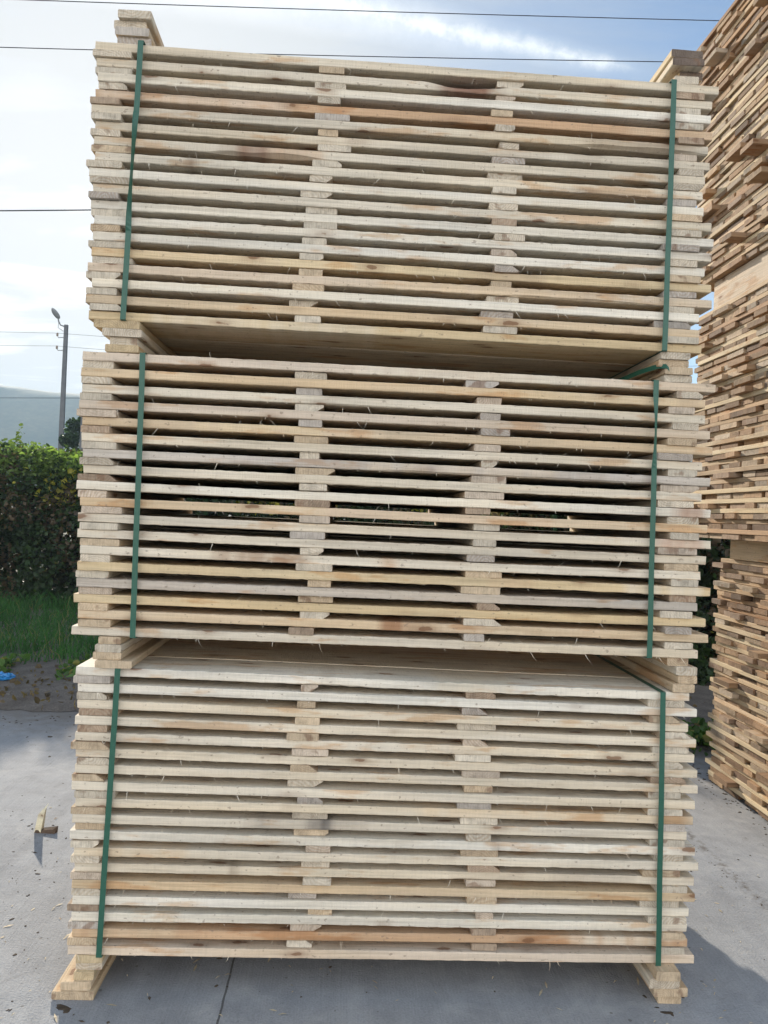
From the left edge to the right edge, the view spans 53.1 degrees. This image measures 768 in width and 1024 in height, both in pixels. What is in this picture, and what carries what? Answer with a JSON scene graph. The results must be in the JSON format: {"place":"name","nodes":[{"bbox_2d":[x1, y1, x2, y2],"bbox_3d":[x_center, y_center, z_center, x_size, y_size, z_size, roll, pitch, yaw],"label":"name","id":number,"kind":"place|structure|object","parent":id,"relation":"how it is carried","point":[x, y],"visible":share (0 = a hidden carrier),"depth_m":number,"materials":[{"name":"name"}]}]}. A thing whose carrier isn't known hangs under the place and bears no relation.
{"place":"outdoors","nodes":[
{"label":"outdoors","id":0,"kind":"place"},
{"bbox_2d":[0,385,80,452],"bbox_3d":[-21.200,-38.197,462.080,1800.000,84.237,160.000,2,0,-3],"label":"hills","id":1,"kind":"structure","parent":0,"point":[36,413],"depth_m":454.41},
{"bbox_2d":[0,209,90,210],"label":"overhead wire","id":2,"kind":"object","parent":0,"point":[51,210],"visible":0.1,"depth_m":14.18,"materials":[{"name":"grey metal"}]},
{"bbox_2d":[79,383,82,455],"bbox_3d":[-8.652,-1.224,22.066,0.300,5.020,0.300,2,0,-3],"label":"utility pole","id":3,"kind":"object","parent":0,"point":[80,447],"visible":0.07,"depth_m":21.97,"materials":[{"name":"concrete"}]},
{"bbox_2d":[0,47,662,61],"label":"overhead wire","id":4,"kind":"object","parent":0,"point":[382,56],"visible":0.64,"depth_m":20.54,"materials":[{"name":"black metal"}]},
{"bbox_2d":[0,607,714,750],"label":"soil verge","id":5,"kind":"structure","parent":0,"point":[700,695],"depth_m":6.36,"materials":[{"name":"brown soil"}]},
{"bbox_2d":[0,671,15,680],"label":"plastic bag","id":6,"kind":"object","parent":5,"relation":"on","point":[5,676],"visible":0.98,"depth_m":6.41,"materials":[{"name":"blue plastic"}]},
{"bbox_2d":[0,586,100,664],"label":"grass","id":7,"kind":"structure","parent":5,"relation":"on","point":[13,608],"depth_m":8.61,"materials":[{"name":"green plant"}]},
{"bbox_2d":[0,657,710,725],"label":"fallen leaves","id":8,"kind":"object","parent":5,"relation":"on","point":[15,682],"visible":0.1,"depth_m":6.07,"materials":[{"name":"brown plant"}]},
{"bbox_2d":[0,644,715,755],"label":"weeds","id":9,"kind":"object","parent":5,"relation":"on","point":[698,734],"visible":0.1,"depth_m":6.48,"materials":[{"name":"green plant"}]},
{"bbox_2d":[482,512,730,685],"bbox_3d":[2.980,0.441,8.166,4.526,2.619,1.928,2,0,-3],"label":"shrub","id":10,"kind":"object","parent":5,"relation":"on","point":[707,608],"visible":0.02,"depth_m":7.50,"materials":[{"name":"green plant"}]},
{"bbox_2d":[1,506,721,608],"bbox_3d":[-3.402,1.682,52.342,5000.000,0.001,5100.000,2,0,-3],"label":"terrain","id":11,"kind":"structure","parent":0,"point":[74,566],"depth_m":19.03,"materials":[{"name":"green plant"}]},
{"bbox_2d":[51,308,68,454],"bbox_3d":[-12.732,-3.353,29.790,0.695,9.007,0.250,3,0,-29],"label":"lamp post","id":12,"kind":"object","parent":11,"relation":"on","point":[55,313],"visible":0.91,"depth_m":29.84,"materials":[{"name":"metal"}]},
{"bbox_2d":[58,416,80,451],"bbox_3d":[-10.553,-1.167,28.099,2.589,4.829,2.830,2,0,38],"label":"tree","id":13,"kind":"object","parent":11,"relation":"on","point":[70,437],"visible":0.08,"depth_m":27.34,"materials":[{"name":"green plant"}]},
{"bbox_2d":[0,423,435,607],"bbox_3d":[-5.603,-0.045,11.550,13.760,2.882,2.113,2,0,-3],"label":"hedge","id":14,"kind":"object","parent":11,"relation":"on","point":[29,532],"visible":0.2,"depth_m":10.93,"materials":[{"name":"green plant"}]},
{"bbox_2d":[0,0,734,399],"label":"sky","id":15,"kind":"structure","parent":0,"point":[46,122],"materials":[{"name":"white"}]},
{"bbox_2d":[30,0,718,20],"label":"overhead wire","id":16,"kind":"object","parent":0,"point":[371,11],"visible":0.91,"depth_m":20.49,"materials":[{"name":"black metal"}]},
{"bbox_2d":[0,709,767,1023],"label":"ground","id":17,"kind":"structure","parent":0,"point":[178,989],"depth_m":2.61,"materials":[{"name":"concrete"}]},
{"bbox_2d":[34,803,57,833],"bbox_3d":[-1.575,1.428,3.588,0.106,0.134,0.038,2,0,-3],"label":"wood offcut","id":18,"kind":"object","parent":17,"relation":"on","point":[40,827],"visible":1,"depth_m":3.58,"materials":[{"name":"brown wood"}]},
{"bbox_2d":[51,954,116,999],"bbox_3d":[-0.992,1.503,2.958,0.131,0.027,1.154,2,0,-3],"label":"spacer plank","id":19,"kind":"object","parent":17,"relation":"on","point":[57,993],"visible":0.16,"depth_m":2.39,"materials":[{"name":"brown wood"}]},
{"bbox_2d":[60,958,99,990],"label":"spacer plank","id":20,"kind":"object","parent":19,"relation":"on","point":[68,982],"visible":0.13,"depth_m":2.39,"materials":[{"name":"brown wood"}]},
{"bbox_2d":[73,969,97,979],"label":"spacer plank","id":21,"kind":"object","parent":20,"relation":"on","point":[84,974],"visible":0.1,"depth_m":2.40,"materials":[{"name":"brown wood"}]},
{"bbox_2d":[76,955,108,969],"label":"spacer plank","id":22,"kind":"object","parent":21,"relation":"on","point":[89,966],"visible":0.11,"depth_m":2.42,"materials":[{"name":"brown wood"}]},
{"bbox_2d":[76,954,105,962],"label":"spacer plank","id":23,"kind":"object","parent":22,"relation":"on","point":[83,958],"visible":0.05,"depth_m":2.40,"materials":[{"name":"brown wood"}]},
{"bbox_2d":[67,638,697,969],"bbox_3d":[-0.008,0.990,3.027,2.028,0.927,1.184,2,0,-3],"label":"lumber bundle","id":24,"kind":"object","parent":23,"relation":"on","point":[249,799],"visible":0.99,"depth_m":2.47,"materials":[{"name":"brown wood"}]},
{"bbox_2d":[95,638,171,668],"bbox_3d":[-0.877,0.478,2.972,0.114,0.024,1.155,2,0,-3],"label":"spacer plank","id":25,"kind":"object","parent":24,"relation":"on","point":[135,657],"visible":0.27,"depth_m":2.48,"materials":[{"name":"brown wood"}]},
{"bbox_2d":[93,637,152,659],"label":"spacer plank","id":26,"kind":"object","parent":25,"relation":"on","point":[115,655],"visible":0.2,"depth_m":2.41,"materials":[{"name":"brown wood"}]},
{"bbox_2d":[95,637,143,652],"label":"spacer plank","id":27,"kind":"object","parent":26,"relation":"on","point":[118,648],"visible":0.1,"depth_m":2.41,"materials":[{"name":"brown wood"}]},
{"bbox_2d":[98,635,129,643],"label":"spacer plank","id":28,"kind":"object","parent":27,"relation":"on","point":[102,639],"visible":0.14,"depth_m":2.42,"materials":[{"name":"brown wood"}]},
{"bbox_2d":[607,655,694,692],"bbox_3d":[0.949,0.575,3.075,0.075,0.028,1.159,2,0,-2],"label":"spacer plank","id":29,"kind":"object","parent":24,"relation":"on","point":[666,682],"visible":0.37,"depth_m":2.64,"materials":[{"name":"brown wood"}]},
{"bbox_2d":[626,656,696,683],"bbox_3d":[0.957,0.548,3.067,0.065,0.029,1.132,2,0,-3],"label":"spacer plank","id":30,"kind":"object","parent":29,"relation":"on","point":[681,679],"visible":0.28,"depth_m":2.60,"materials":[{"name":"brown wood"}]},
{"bbox_2d":[639,656,696,675],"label":"spacer plank","id":31,"kind":"object","parent":30,"relation":"on","point":[689,670],"visible":0.12,"depth_m":2.50,"materials":[{"name":"brown wood"}]},
{"bbox_2d":[652,657,687,665],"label":"spacer plank","id":32,"kind":"object","parent":31,"relation":"on","point":[668,661],"visible":0.09,"depth_m":2.51,"materials":[{"name":"brown wood"}]},
{"bbox_2d":[71,351,715,665],"bbox_3d":[0.026,-0.006,3.026,2.062,0.940,1.196,2,0,-3],"label":"lumber bundle","id":33,"kind":"object","parent":32,"relation":"on","point":[609,467],"visible":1,"depth_m":2.48,"materials":[{"name":"brown wood"}]},
{"bbox_2d":[105,344,147,353],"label":"spacer plank","id":34,"kind":"object","parent":33,"relation":"on","point":[118,348],"visible":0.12,"depth_m":2.42,"materials":[{"name":"brown wood"}]},
{"bbox_2d":[110,337,156,354],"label":"spacer plank","id":35,"kind":"object","parent":34,"relation":"on","point":[125,341],"visible":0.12,"depth_m":2.43,"materials":[{"name":"brown wood"}]},
{"bbox_2d":[102,328,167,354],"bbox_3d":[-0.854,-0.563,3.001,0.123,0.026,1.177,2,0,-3],"label":"spacer plank","id":36,"kind":"object","parent":35,"relation":"on","point":[144,339],"visible":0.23,"depth_m":2.42,"materials":[{"name":"brown wood"}]},
{"bbox_2d":[94,319,176,355],"bbox_3d":[-0.861,-0.588,2.993,0.147,0.026,1.162,2,0,-2],"label":"spacer plank","id":37,"kind":"object","parent":36,"relation":"on","point":[99,324],"visible":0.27,"depth_m":2.42,"materials":[{"name":"brown wood"}]},
{"bbox_2d":[86,40,718,378],"bbox_3d":[0.047,-0.999,3.025,2.027,0.897,1.197,2,0,-3],"label":"lumber bundle","id":38,"kind":"object","parent":37,"relation":"on","point":[249,206],"visible":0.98,"depth_m":2.48,"materials":[{"name":"brown wood"}]},
{"bbox_2d":[117,36,153,45],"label":"spacer plank","id":39,"kind":"object","parent":38,"relation":"on","point":[130,40],"visible":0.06,"depth_m":2.44,"materials":[{"name":"brown wood"}]},
{"bbox_2d":[115,26,155,45],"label":"spacer plank","id":40,"kind":"object","parent":39,"relation":"on","point":[135,32],"visible":0.11,"depth_m":2.43,"materials":[{"name":"brown wood"}]},
{"bbox_2d":[114,20,153,39],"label":"spacer plank","id":41,"kind":"object","parent":40,"relation":"on","point":[123,23],"visible":0.06,"depth_m":2.44,"materials":[{"name":"brown wood"}]},
{"bbox_2d":[118,9,163,46],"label":"spacer plank","id":42,"kind":"object","parent":41,"relation":"on","point":[147,17],"visible":0.16,"depth_m":2.43,"materials":[{"name":"brown wood"}]},
{"bbox_2d":[673,75,698,84],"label":"spacer plank","id":43,"kind":"object","parent":38,"relation":"on","point":[688,80],"visible":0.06,"depth_m":2.52,"materials":[{"name":"brown wood"}]},
{"bbox_2d":[677,72,702,84],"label":"spacer plank","id":44,"kind":"object","parent":43,"relation":"on","point":[694,74],"visible":0.06,"depth_m":2.54,"materials":[{"name":"brown wood"}]},
{"bbox_2d":[656,57,704,82],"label":"spacer plank","id":45,"kind":"object","parent":44,"relation":"on","point":[675,67],"visible":0.13,"depth_m":2.51,"materials":[{"name":"brown wood"}]},
{"bbox_2d":[649,49,702,81],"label":"spacer plank","id":46,"kind":"object","parent":45,"relation":"on","point":[678,53],"visible":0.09,"depth_m":2.51,"materials":[{"name":"brown wood"}]},
{"bbox_2d":[619,364,669,379],"bbox_3d":[0.841,-0.459,2.635,0.016,0.056,0.349,3,0,-27],"label":"strap tail","id":47,"kind":"object","parent":33,"relation":"on","point":[642,371],"visible":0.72,"depth_m":2.57},
{"bbox_2d":[654,374,691,382],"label":"spacer plank","id":48,"kind":"object","parent":33,"relation":"on","point":[676,378],"visible":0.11,"depth_m":2.51,"materials":[{"name":"brown wood"}]},
{"bbox_2d":[638,367,692,380],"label":"spacer plank","id":49,"kind":"object","parent":48,"relation":"on","point":[673,371],"visible":0.12,"depth_m":2.50,"materials":[{"name":"brown wood"}]},
{"bbox_2d":[628,359,688,379],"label":"spacer plank","id":50,"kind":"object","parent":49,"relation":"on","point":[672,363],"visible":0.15,"depth_m":2.51,"materials":[{"name":"brown wood"}]},
{"bbox_2d":[611,352,690,378],"bbox_3d":[0.926,-0.506,3.076,0.097,0.025,1.160,2,0,-2],"label":"spacer plank","id":51,"kind":"object","parent":50,"relation":"on","point":[671,356],"visible":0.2,"depth_m":2.53,"materials":[{"name":"brown wood"}]},
{"bbox_2d":[0,807,760,1023],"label":"wood chips","id":52,"kind":"object","parent":17,"relation":"on","point":[55,1016],"visible":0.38,"depth_m":2.58,"materials":[{"name":"beige wood"}]},
{"bbox_2d":[2,714,767,1023],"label":"debris","id":53,"kind":"object","parent":17,"relation":"on","point":[65,1009],"visible":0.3,"depth_m":2.78,"materials":[{"name":"brown wood"}]},
{"bbox_2d":[636,969,680,1003],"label":"spacer plank","id":54,"kind":"object","parent":17,"relation":"on","point":[669,1000],"visible":0.06,"depth_m":2.49,"materials":[{"name":"brown wood"}]},
{"bbox_2d":[633,963,687,996],"bbox_3d":[0.894,1.549,3.061,0.114,0.033,1.182,2,0,-3],"label":"spacer plank","id":55,"kind":"object","parent":54,"relation":"on","point":[682,991],"visible":0.07,"depth_m":2.47,"materials":[{"name":"brown wood"}]},
{"bbox_2d":[634,963,679,988],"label":"spacer plank","id":56,"kind":"object","parent":55,"relation":"on","point":[647,976],"visible":0.1,"depth_m":2.46,"materials":[{"name":"brown wood"}]},
{"bbox_2d":[645,963,680,981],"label":"spacer plank","id":57,"kind":"object","parent":56,"relation":"on","point":[666,972],"visible":0.12,"depth_m":2.45,"materials":[{"name":"brown wood"}]},
{"bbox_2d":[705,558,767,820],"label":"lumber bundle","id":58,"kind":"object","parent":17,"relation":"on","point":[738,735],"visible":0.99,"depth_m":4.40,"materials":[{"name":"brown wood"}]},
{"bbox_2d":[730,539,767,562],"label":"timber beam","id":59,"kind":"structure","parent":58,"relation":"on","point":[754,551],"depth_m":4.35,"materials":[{"name":"brown wood"}]},
{"bbox_3d":[3.137,0.264,4.123,0.112,0.118,1.002,2,0,-3],"label":"timber beam","id":60,"kind":"object","parent":58,"relation":"on","visible":0},
{"bbox_2d":[685,279,767,541],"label":"lumber bundle","id":61,"kind":"object","parent":60,"relation":"on","point":[732,360],"visible":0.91,"depth_m":4.33,"materials":[{"name":"brown wood"}]},
{"bbox_2d":[714,250,767,308],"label":"timber beam","id":62,"kind":"structure","parent":61,"relation":"on","point":[743,279],"depth_m":4.38,"materials":[{"name":"brown wood"}]},
{"bbox_2d":[696,0,767,291],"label":"lumber bundle","id":63,"kind":"object","parent":62,"relation":"on","point":[733,47],"visible":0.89,"depth_m":4.37,"materials":[{"name":"brown wood"}]}
]}

